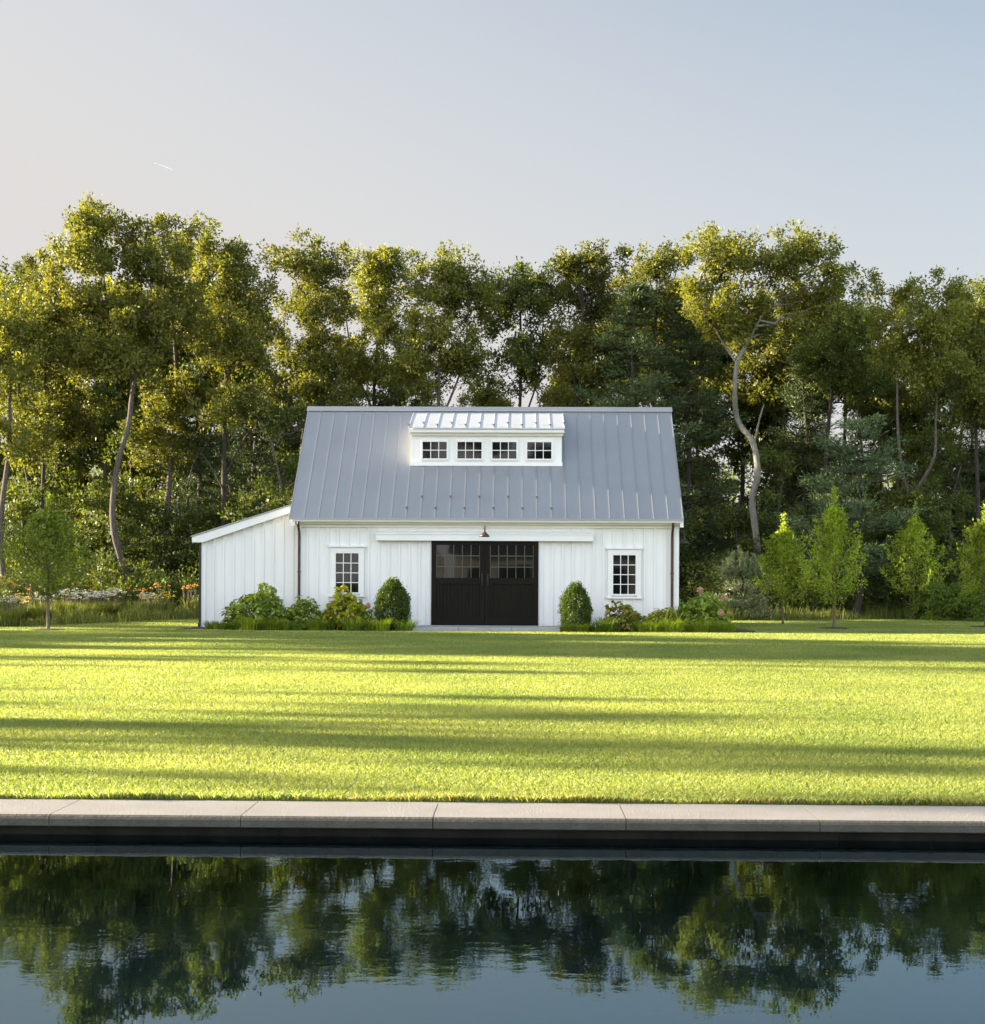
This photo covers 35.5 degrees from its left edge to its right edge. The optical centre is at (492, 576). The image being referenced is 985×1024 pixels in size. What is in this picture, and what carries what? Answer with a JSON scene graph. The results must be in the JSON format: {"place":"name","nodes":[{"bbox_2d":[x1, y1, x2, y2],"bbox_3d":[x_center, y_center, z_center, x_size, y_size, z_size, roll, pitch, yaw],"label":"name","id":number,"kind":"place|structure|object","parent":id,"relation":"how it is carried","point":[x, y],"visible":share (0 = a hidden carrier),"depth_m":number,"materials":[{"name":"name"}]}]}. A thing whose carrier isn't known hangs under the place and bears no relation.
{"place":"outdoors","nodes":[
{"label":"outdoors","id":0,"kind":"place"},
{"bbox_2d":[0,834,984,1023],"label":"water","id":1,"kind":"structure","parent":0,"point":[146,929],"depth_m":7.05,"materials":[{"name":"liquid"}]},
{"bbox_2d":[0,590,984,805],"bbox_3d":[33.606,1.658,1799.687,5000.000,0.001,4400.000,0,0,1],"label":"ground","id":2,"kind":"structure","parent":0,"point":[508,801],"depth_m":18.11,"materials":[{"name":"green plant"}]},
{"bbox_2d":[0,491,105,628],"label":"sapling","id":3,"kind":"object","parent":2,"relation":"on","point":[49,531],"visible":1,"depth_m":40.98,"materials":[{"name":"green plant"}]},
{"bbox_2d":[191,406,688,626],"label":"barn","id":4,"kind":"structure","parent":2,"relation":"on","point":[511,516],"depth_m":44.25,"materials":[{"name":"white"}]},
{"bbox_2d":[329,546,365,596],"bbox_3d":[-4.166,-0.150,44.020,1.045,1.460,0.100,0,0,1],"label":"window","id":5,"kind":"structure","parent":4,"relation":"in","point":[346,562],"depth_m":44.04,"materials":[{"name":"white paint"}]},
{"bbox_2d":[420,439,449,460],"bbox_3d":[-1.708,-3.738,45.431,0.872,0.650,0.050,0,0,1],"label":"window","id":6,"kind":"structure","parent":4,"relation":"in","point":[430,449],"depth_m":45.44,"materials":[{"name":"glass"}]},
{"bbox_2d":[431,541,484,623],"bbox_3d":[-0.987,0.165,43.898,1.520,2.380,0.116,0,0,1],"label":"sliding door","id":7,"kind":"structure","parent":4,"relation":"in","point":[457,567],"depth_m":43.93,"materials":[{"name":"black wood"}]},
{"bbox_2d":[455,439,483,460],"bbox_3d":[-0.678,-3.733,45.412,0.872,0.650,0.050,0,0,1],"label":"window","id":8,"kind":"structure","parent":4,"relation":"in","point":[465,449],"depth_m":45.42,"materials":[{"name":"glass"}]},
{"bbox_2d":[490,439,518,460],"bbox_3d":[0.352,-3.728,45.393,0.872,0.650,0.050,0,0,1],"label":"window","id":9,"kind":"structure","parent":4,"relation":"in","point":[500,449],"depth_m":45.41,"materials":[{"name":"glass"}]},
{"bbox_2d":[485,541,537,623],"bbox_3d":[0.545,0.173,43.869,1.516,2.380,0.116,0,0,1],"label":"sliding door","id":10,"kind":"structure","parent":4,"relation":"in","point":[511,567],"depth_m":43.90,"materials":[{"name":"black wood"}]},
{"bbox_2d":[524,439,553,461],"bbox_3d":[1.381,-3.724,45.373,0.872,0.650,0.050,0,0,1],"label":"window","id":11,"kind":"structure","parent":4,"relation":"in","point":[536,450],"depth_m":45.38,"materials":[{"name":"glass"}]},
{"bbox_2d":[606,548,642,598],"bbox_3d":[3.765,-0.097,43.872,1.030,1.450,0.100,0,0,1],"label":"window","id":12,"kind":"structure","parent":4,"relation":"in","point":[624,564],"depth_m":43.89,"materials":[{"name":"white paint"}]},
{"bbox_2d":[185,627,754,632],"bbox_3d":[-0.568,1.485,43.618,15.950,0.001,4.800,0,0,1],"label":"mulch bed","id":13,"kind":"object","parent":2,"relation":"on","point":[684,631],"visible":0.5,"depth_m":42.16,"materials":[{"name":"brown soil"}]},
{"bbox_2d":[219,582,292,629],"bbox_3d":[-6.576,0.835,42.880,2.185,1.356,2.061,0,0,1],"label":"hydrangea","id":14,"kind":"object","parent":13,"relation":"on","point":[263,602],"visible":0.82,"depth_m":42.53,"materials":[{"name":"green plant"}]},
{"bbox_2d":[280,595,325,629],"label":"hydrangea","id":15,"kind":"object","parent":13,"relation":"on","point":[302,609],"visible":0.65,"depth_m":42.74,"materials":[{"name":"green plant"}]},
{"bbox_2d":[322,585,370,629],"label":"hydrangea","id":16,"kind":"object","parent":13,"relation":"on","point":[348,605],"visible":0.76,"depth_m":42.74,"materials":[{"name":"green plant"}]},
{"bbox_2d":[372,575,411,629],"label":"boxwood","id":17,"kind":"object","parent":13,"relation":"on","point":[388,604],"visible":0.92,"depth_m":42.35,"materials":[{"name":"green plant"}]},
{"bbox_2d":[557,580,593,628],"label":"boxwood","id":18,"kind":"object","parent":13,"relation":"on","point":[581,609],"visible":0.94,"depth_m":42.28,"materials":[{"name":"green plant"}]},
{"bbox_2d":[603,599,646,630],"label":"hydrangea","id":19,"kind":"object","parent":13,"relation":"on","point":[629,614],"visible":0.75,"depth_m":42.57,"materials":[{"name":"green plant"}]},
{"bbox_2d":[644,607,680,628],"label":"hydrangea","id":20,"kind":"object","parent":13,"relation":"on","point":[653,616],"visible":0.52,"depth_m":42.43,"materials":[{"name":"green plant"}]},
{"bbox_2d":[669,587,732,629],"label":"hydrangea","id":21,"kind":"object","parent":13,"relation":"on","point":[691,608],"visible":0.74,"depth_m":43.56,"materials":[{"name":"green plant"}]},
{"bbox_2d":[409,625,559,631],"bbox_3d":[-0.200,1.447,42.826,4.114,0.105,2.130,0,0,1],"label":"stone step","id":22,"kind":"object","parent":2,"relation":"on","point":[478,628],"visible":0.89,"depth_m":41.79,"materials":[{"name":"grey stone"}]},
{"bbox_2d":[0,826,984,841],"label":"pool wall","id":23,"kind":"structure","parent":2,"relation":"in","point":[706,835],"depth_m":9.56,"materials":[{"name":"stone"}]},
{"bbox_2d":[0,799,984,833],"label":"pool coping","id":24,"kind":"object","parent":23,"relation":"on","point":[508,816],"visible":1,"depth_m":9.59,"materials":[{"name":"stone"}]},
{"bbox_2d":[752,511,815,623],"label":"sapling","id":25,"kind":"object","parent":2,"relation":"on","point":[780,541],"visible":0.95,"depth_m":49.90,"materials":[{"name":"green plant"}]},
{"bbox_2d":[794,486,868,626],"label":"sapling","id":26,"kind":"object","parent":2,"relation":"on","point":[835,519],"visible":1,"depth_m":45.23,"materials":[{"name":"green plant"}]},
{"bbox_2d":[879,500,955,619],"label":"sapling","id":27,"kind":"object","parent":2,"relation":"on","point":[915,528],"visible":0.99,"depth_m":55.37,"materials":[{"name":"green plant"}]},
{"bbox_2d":[903,581,972,620],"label":"conifer shrub","id":28,"kind":"object","parent":2,"relation":"on","point":[926,605],"visible":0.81,"depth_m":54.66,"materials":[{"name":"green plant"}]},
{"bbox_2d":[934,578,984,621],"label":"conifer shrub","id":29,"kind":"object","parent":2,"relation":"on","point":[974,606],"visible":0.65,"depth_m":53.92,"materials":[{"name":"green plant"}]},
{"bbox_2d":[946,503,984,625],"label":"sapling","id":30,"kind":"object","parent":2,"relation":"on","point":[978,535],"visible":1,"depth_m":47.41,"materials":[{"name":"green plant"}]},
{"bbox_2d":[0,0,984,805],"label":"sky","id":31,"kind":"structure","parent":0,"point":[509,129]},
{"label":"forest floor","id":32,"kind":"structure","parent":0,"visible":0},
{"bbox_2d":[0,594,27,626],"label":"white wildflower","id":33,"kind":"object","parent":32,"relation":"on","point":[13,614],"visible":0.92,"depth_m":43.86,"materials":[{"name":"green plant"}]},
{"bbox_2d":[0,378,43,511],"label":"tree","id":34,"kind":"object","parent":32,"relation":"on","point":[9,498],"visible":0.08,"depth_m":71.41,"materials":[{"name":"green plant"}]},
{"bbox_2d":[0,555,66,609],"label":"shrub","id":35,"kind":"object","parent":32,"relation":"on","point":[4,586],"visible":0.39,"depth_m":56.19,"materials":[{"name":"green plant"}]},
{"bbox_2d":[0,269,72,609],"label":"oak tree","id":36,"kind":"object","parent":32,"relation":"on","point":[16,332],"visible":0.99,"depth_m":56.61,"materials":[{"name":"green plant"}]},
{"bbox_2d":[0,255,79,564],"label":"tree","id":37,"kind":"object","parent":32,"relation":"on","point":[17,267],"visible":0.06,"depth_m":69.15,"materials":[{"name":"green plant"}]},
{"bbox_2d":[0,400,82,592],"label":"young tree","id":38,"kind":"object","parent":32,"relation":"on","point":[20,511],"visible":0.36,"depth_m":61.06,"materials":[{"name":"green plant"}]},
{"bbox_2d":[26,593,58,621],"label":"white wildflower","id":39,"kind":"object","parent":32,"relation":"on","point":[40,611],"visible":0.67,"depth_m":45.82,"materials":[{"name":"green plant"}]},
{"bbox_2d":[0,246,120,583],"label":"oak tree","id":40,"kind":"object","parent":32,"relation":"on","point":[89,427],"visible":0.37,"depth_m":60.18,"materials":[{"name":"green plant"}]},
{"bbox_2d":[14,282,107,553],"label":"tree","id":41,"kind":"object","parent":32,"relation":"on","point":[85,477],"visible":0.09,"depth_m":72.67,"materials":[{"name":"green plant"}]},
{"bbox_2d":[20,507,116,585],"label":"young tree","id":42,"kind":"object","parent":32,"relation":"on","point":[86,529],"visible":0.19,"depth_m":64.69,"materials":[{"name":"green plant"}]},
{"bbox_2d":[55,571,122,606],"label":"shrub","id":43,"kind":"object","parent":32,"relation":"on","point":[93,590],"visible":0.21,"depth_m":57.58,"materials":[{"name":"green plant"}]},
{"bbox_2d":[0,599,198,626],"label":"meadow grass","id":44,"kind":"structure","parent":32,"relation":"on","point":[127,615],"depth_m":48.29,"materials":[{"name":"green plant"}]},
{"bbox_2d":[31,319,173,555],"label":"tree","id":45,"kind":"object","parent":32,"relation":"on","point":[81,452],"visible":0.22,"depth_m":69.28,"materials":[{"name":"green plant"}]},
{"bbox_2d":[50,477,177,602],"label":"young tree","id":46,"kind":"object","parent":32,"relation":"on","point":[131,528],"visible":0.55,"depth_m":61.84,"materials":[{"name":"green plant"}]},
{"bbox_2d":[51,533,177,604],"bbox_3d":[-14.571,-0.096,59.322,4.980,3.114,4.702,0,0,1],"label":"shrub","id":47,"kind":"object","parent":32,"relation":"on","point":[103,566],"visible":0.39,"depth_m":58.44,"materials":[{"name":"green plant"}]},
{"bbox_2d":[30,190,217,599],"bbox_3d":[-14.003,-6.580,58.345,7.140,16.209,5.052,0,0,1],"label":"oak tree","id":48,"kind":"object","parent":32,"relation":"on","point":[110,315],"visible":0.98,"depth_m":57.46,"materials":[{"name":"green plant"}]},
{"bbox_2d":[94,462,158,561],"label":"young tree","id":49,"kind":"object","parent":32,"relation":"on","point":[134,471],"visible":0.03,"depth_m":71.03,"materials":[{"name":"green plant"}]},
{"bbox_2d":[67,273,197,518],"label":"tree","id":50,"kind":"object","parent":32,"relation":"on","point":[158,482],"visible":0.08,"depth_m":75.22,"materials":[{"name":"green plant"}]},
{"bbox_2d":[91,421,180,575],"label":"young tree","id":51,"kind":"object","parent":32,"relation":"on","point":[134,438],"visible":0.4,"depth_m":63.43,"materials":[{"name":"green plant"}]},
{"bbox_2d":[105,560,198,610],"bbox_3d":[-13.017,0.443,57.898,3.934,2.153,3.827,0,0,32],"label":"shrub","id":52,"kind":"object","parent":32,"relation":"on","point":[165,578],"visible":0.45,"depth_m":57.28,"materials":[{"name":"green plant"}]},
{"bbox_2d":[125,567,198,608],"bbox_3d":[-11.863,0.562,57.845,3.777,1.874,3.704,0,0,31],"label":"shrub","id":53,"kind":"object","parent":32,"relation":"on","point":[186,584],"visible":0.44,"depth_m":57.18,"materials":[{"name":"green plant"}]},
{"bbox_2d":[117,210,239,575],"bbox_3d":[-12.823,-6.671,63.229,4.622,16.324,5.145,0,0,-33],"label":"oak tree","id":54,"kind":"object","parent":32,"relation":"on","point":[170,404],"visible":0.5,"depth_m":62.47,"materials":[{"name":"green plant"}]},
{"bbox_2d":[135,497,236,582],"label":"young tree","id":55,"kind":"object","parent":32,"relation":"on","point":[185,522],"visible":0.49,"depth_m":61.88,"materials":[{"name":"green plant"}]},
{"bbox_2d":[138,359,248,583],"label":"pine tree","id":56,"kind":"object","parent":32,"relation":"on","point":[199,480],"visible":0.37,"depth_m":63.66,"materials":[{"name":"green plant"}]},
{"bbox_2d":[139,268,270,530],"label":"tree","id":57,"kind":"object","parent":32,"relation":"on","point":[180,360],"visible":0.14,"depth_m":69.98,"materials":[{"name":"green plant"}]},
{"bbox_2d":[178,485,269,585],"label":"young tree","id":58,"kind":"object","parent":32,"relation":"on","point":[231,498],"visible":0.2,"depth_m":62.27,"materials":[{"name":"green plant"}]},
{"bbox_2d":[176,215,287,525],"bbox_3d":[-10.458,-6.230,61.088,4.362,15.506,4.548,0,0,1],"label":"oak tree","id":59,"kind":"object","parent":32,"relation":"on","point":[235,299],"visible":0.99,"depth_m":60.37,"materials":[{"name":"green plant"}]},
{"bbox_2d":[190,308,295,513],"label":"tree","id":60,"kind":"object","parent":32,"relation":"on","point":[219,427],"visible":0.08,"depth_m":74.80,"materials":[{"name":"green plant"}]},
{"bbox_2d":[207,352,300,510],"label":"pine tree","id":61,"kind":"object","parent":32,"relation":"on","point":[254,453],"visible":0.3,"depth_m":65.58,"materials":[{"name":"green plant"}]},
{"bbox_2d":[217,396,313,521],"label":"young tree","id":62,"kind":"object","parent":32,"relation":"on","point":[293,415],"visible":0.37,"depth_m":60.61,"materials":[{"name":"green plant"}]},
{"bbox_2d":[265,382,333,501],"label":"tree","id":63,"kind":"object","parent":32,"relation":"on","point":[295,446],"visible":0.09,"depth_m":76.81,"materials":[{"name":"green plant"}]},
{"bbox_2d":[250,222,361,456],"bbox_3d":[-7.951,-6.597,64.812,5.017,16.229,4.352,0,0,1],"label":"oak tree","id":64,"kind":"object","parent":32,"relation":"on","point":[306,308],"visible":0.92,"depth_m":64.20,"materials":[{"name":"green plant"}]},
{"bbox_2d":[276,333,377,488],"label":"tree","id":65,"kind":"object","parent":32,"relation":"on","point":[359,394],"visible":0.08,"depth_m":78.88,"materials":[{"name":"green plant"}]},
{"bbox_2d":[325,243,427,405],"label":"oak tree","id":66,"kind":"object","parent":32,"relation":"on","point":[376,313],"visible":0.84,"depth_m":66.74,"materials":[{"name":"green plant"}]},
{"bbox_2d":[365,346,443,406],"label":"tree","id":67,"kind":"object","parent":32,"relation":"on","point":[389,395],"visible":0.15,"depth_m":80.31,"materials":[{"name":"green plant"}]},
{"bbox_2d":[368,239,507,406],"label":"oak tree","id":68,"kind":"object","parent":32,"relation":"on","point":[458,292],"visible":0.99,"depth_m":63.67,"materials":[{"name":"green plant"}]},
{"bbox_2d":[451,373,517,406],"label":"tree","id":69,"kind":"object","parent":32,"relation":"on","point":[483,398],"visible":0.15,"depth_m":78.23,"materials":[{"name":"green plant"}]},
{"bbox_2d":[3,454,984,590],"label":"distant wood","id":70,"kind":"object","parent":32,"relation":"on","point":[112,546],"visible":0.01,"depth_m":90.84,"materials":[{"name":"green plant"}]},
{"bbox_2d":[477,256,568,406],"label":"oak tree","id":71,"kind":"object","parent":32,"relation":"on","point":[523,355],"visible":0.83,"depth_m":65.68,"materials":[{"name":"green plant"}]},
{"bbox_2d":[524,237,640,406],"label":"oak tree","id":72,"kind":"object","parent":32,"relation":"on","point":[577,275],"visible":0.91,"depth_m":63.67,"materials":[{"name":"green plant"}]},
{"bbox_2d":[536,303,642,406],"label":"tree","id":73,"kind":"object","parent":32,"relation":"on","point":[553,395],"visible":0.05,"depth_m":72.81,"materials":[{"name":"green plant"}]},
{"bbox_2d":[563,279,714,556],"bbox_3d":[5.695,-5.190,62.000,7.399,13.570,6.095,0,0,1],"label":"pine tree","id":74,"kind":"object","parent":32,"relation":"on","point":[635,302],"visible":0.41,"depth_m":61.67,"materials":[{"name":"green plant"}]},
{"bbox_2d":[599,274,679,406],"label":"tree","id":75,"kind":"object","parent":32,"relation":"on","point":[644,367],"visible":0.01,"depth_m":75.84,"materials":[{"name":"green plant"}]},
{"bbox_2d":[597,235,707,406],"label":"oak tree","id":76,"kind":"object","parent":32,"relation":"on","point":[657,266],"visible":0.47,"depth_m":66.77,"materials":[{"name":"green plant"}]},
{"bbox_2d":[647,322,745,580],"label":"tree","id":77,"kind":"object","parent":32,"relation":"on","point":[717,373],"visible":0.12,"depth_m":71.54,"materials":[{"name":"green plant"}]},
{"bbox_2d":[679,525,716,599],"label":"young tree","id":78,"kind":"object","parent":32,"relation":"on","point":[686,559],"visible":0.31,"depth_m":61.51,"materials":[{"name":"green plant"}]},
{"bbox_2d":[651,295,771,596],"bbox_3d":[8.166,-5.044,64.024,5.973,13.299,7.251,0,0,-24],"label":"pine tree","id":79,"kind":"object","parent":32,"relation":"on","point":[678,371],"visible":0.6,"depth_m":63.51,"materials":[{"name":"green plant"}]},
{"bbox_2d":[681,496,780,605],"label":"young tree","id":80,"kind":"object","parent":32,"relation":"on","point":[730,519],"visible":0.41,"depth_m":60.59,"materials":[{"name":"green plant"}]},
{"bbox_2d":[659,331,803,519],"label":"tree","id":81,"kind":"object","parent":32,"relation":"on","point":[735,456],"visible":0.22,"depth_m":75.85,"materials":[{"name":"green plant"}]},
{"bbox_2d":[694,545,779,619],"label":"young pine","id":82,"kind":"object","parent":32,"relation":"on","point":[736,570],"visible":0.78,"depth_m":54.19,"materials":[{"name":"green plant"}]},
{"bbox_2d":[679,528,820,611],"bbox_3d":[9.682,-0.138,58.809,5.278,3.433,4.984,0,0,39],"label":"shrub","id":83,"kind":"object","parent":32,"relation":"on","point":[712,581],"visible":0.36,"depth_m":58.39,"materials":[{"name":"green plant"}]},
{"bbox_2d":[712,288,840,524],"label":"tree","id":84,"kind":"object","parent":32,"relation":"on","point":[759,367],"visible":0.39,"depth_m":69.68,"materials":[{"name":"green plant"}]},
{"bbox_2d":[739,442,816,587],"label":"young tree","id":85,"kind":"object","parent":32,"relation":"on","point":[775,458],"visible":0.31,"depth_m":63.27,"materials":[{"name":"green plant"}]},
{"bbox_2d":[674,217,882,608],"bbox_3d":[10.925,-6.264,59.852,7.930,15.792,4.635,0,0,1],"label":"oak tree","id":86,"kind":"object","parent":32,"relation":"on","point":[721,313],"visible":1,"depth_m":59.57,"materials":[{"name":"green plant"}]},
{"bbox_2d":[736,345,874,611],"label":"pine tree","id":87,"kind":"object","parent":32,"relation":"on","point":[794,397],"visible":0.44,"depth_m":67.63,"materials":[{"name":"green plant"}]},
{"bbox_2d":[768,294,880,500],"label":"tree","id":88,"kind":"object","parent":32,"relation":"on","point":[839,398],"visible":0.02,"depth_m":74.04,"materials":[{"name":"green plant"}]},
{"bbox_2d":[784,574,873,615],"bbox_3d":[12.684,0.629,58.531,3.709,1.977,3.637,0,0,-21],"label":"shrub","id":89,"kind":"object","parent":32,"relation":"on","point":[810,592],"visible":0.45,"depth_m":57.97,"materials":[{"name":"green plant"}]},
{"bbox_2d":[698,600,983,620],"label":"meadow grass","id":90,"kind":"structure","parent":32,"relation":"on","point":[872,613],"depth_m":55.66,"materials":[{"name":"green plant"}]},
{"bbox_2d":[789,513,898,602],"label":"young tree","id":91,"kind":"object","parent":32,"relation":"on","point":[867,536],"visible":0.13,"depth_m":59.17,"materials":[{"name":"green plant"}]},
{"bbox_2d":[767,410,930,616],"bbox_3d":[13.350,-2.251,56.640,5.934,7.786,5.510,0,0,-38],"label":"white pine","id":92,"kind":"object","parent":32,"relation":"on","point":[858,426],"visible":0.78,"depth_m":56.20,"materials":[{"name":"green plant"}]},
{"bbox_2d":[786,273,912,604],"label":"oak tree","id":93,"kind":"object","parent":32,"relation":"on","point":[851,373],"visible":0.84,"depth_m":65.30,"materials":[{"name":"green plant"}]},
{"bbox_2d":[808,573,900,611],"bbox_3d":[13.861,0.576,59.416,3.527,2.018,3.330,0,0,42],"label":"shrub","id":94,"kind":"object","parent":32,"relation":"on","point":[879,589],"visible":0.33,"depth_m":58.77,"materials":[{"name":"green plant"}]},
{"bbox_2d":[828,328,924,538],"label":"tree","id":95,"kind":"object","parent":32,"relation":"on","point":[885,403],"visible":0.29,"depth_m":69.55,"materials":[{"name":"green plant"}]},
{"bbox_2d":[848,481,958,612],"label":"young tree","id":96,"kind":"object","parent":32,"relation":"on","point":[894,503],"visible":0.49,"depth_m":59.23,"materials":[{"name":"green plant"}]},
{"bbox_2d":[865,329,949,530],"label":"tree","id":97,"kind":"object","parent":32,"relation":"on","point":[896,452],"visible":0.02,"depth_m":78.81,"materials":[{"name":"green plant"}]},
{"bbox_2d":[870,345,967,509],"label":"tree","id":98,"kind":"object","parent":32,"relation":"on","point":[909,422],"visible":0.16,"depth_m":73.75,"materials":[{"name":"green plant"}]},
{"bbox_2d":[860,265,984,610],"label":"oak tree","id":99,"kind":"object","parent":32,"relation":"on","point":[942,324],"visible":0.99,"depth_m":59.52,"materials":[{"name":"green plant"}]},
{"bbox_2d":[896,533,980,615],"bbox_3d":[17.831,-0.078,60.060,4.201,3.388,4.449,0,0,41],"label":"shrub","id":100,"kind":"object","parent":32,"relation":"on","point":[947,579],"visible":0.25,"depth_m":59.57,"materials":[{"name":"green plant"}]},
{"bbox_2d":[900,421,984,584],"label":"young tree","id":101,"kind":"object","parent":32,"relation":"on","point":[943,439],"visible":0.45,"depth_m":63.97,"materials":[{"name":"green plant"}]},
{"bbox_2d":[901,346,984,541],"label":"tree","id":102,"kind":"object","parent":32,"relation":"on","point":[935,467],"visible":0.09,"depth_m":69.40,"materials":[{"name":"green plant"}]},
{"bbox_2d":[906,357,984,574],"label":"pine tree","id":103,"kind":"object","parent":32,"relation":"on","point":[950,477],"visible":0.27,"depth_m":65.53,"materials":[{"name":"green plant"}]},
{"bbox_2d":[935,275,984,491],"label":"tree","id":104,"kind":"object","parent":32,"relation":"on","point":[971,477],"visible":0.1,"depth_m":67.45,"materials":[{"name":"green plant"}]},
{"bbox_2d":[944,273,984,565],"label":"oak tree","id":105,"kind":"object","parent":32,"relation":"on","point":[973,400],"visible":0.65,"depth_m":60.58,"materials":[{"name":"green plant"}]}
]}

